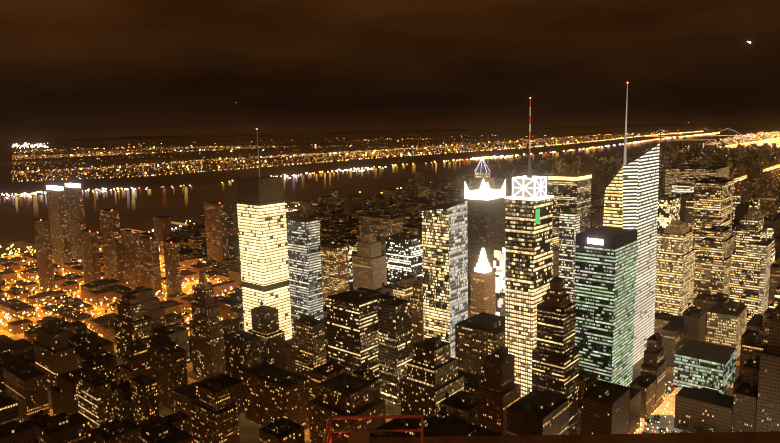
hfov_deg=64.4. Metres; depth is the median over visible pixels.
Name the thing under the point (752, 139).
city lights
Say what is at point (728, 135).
george washington bridge
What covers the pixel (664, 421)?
plaza
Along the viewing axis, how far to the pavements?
806.64 m
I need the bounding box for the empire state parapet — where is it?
[323,415,779,442]
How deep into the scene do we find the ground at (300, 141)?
15707.66 m
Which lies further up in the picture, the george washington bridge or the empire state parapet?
the george washington bridge
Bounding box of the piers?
[5,202,317,251]
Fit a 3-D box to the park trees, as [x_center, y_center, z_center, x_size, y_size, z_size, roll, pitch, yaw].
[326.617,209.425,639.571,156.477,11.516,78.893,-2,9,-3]
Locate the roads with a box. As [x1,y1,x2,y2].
[0,134,779,442]
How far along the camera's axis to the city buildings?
773.16 m
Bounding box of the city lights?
[0,41,779,433]
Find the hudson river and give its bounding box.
[0,127,779,256]
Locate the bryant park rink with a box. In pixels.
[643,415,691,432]
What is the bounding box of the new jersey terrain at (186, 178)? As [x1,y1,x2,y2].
[0,123,779,197]
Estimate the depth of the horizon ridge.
38857.56 m
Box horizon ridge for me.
[4,122,779,142]
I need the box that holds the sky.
[0,0,779,139]
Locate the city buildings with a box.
[0,142,779,442]
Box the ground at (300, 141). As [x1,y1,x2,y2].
[0,121,779,197]
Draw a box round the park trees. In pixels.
[642,414,713,432]
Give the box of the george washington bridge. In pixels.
[648,128,741,139]
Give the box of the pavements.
[0,143,779,442]
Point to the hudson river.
(138, 209)
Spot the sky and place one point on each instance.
(69, 68)

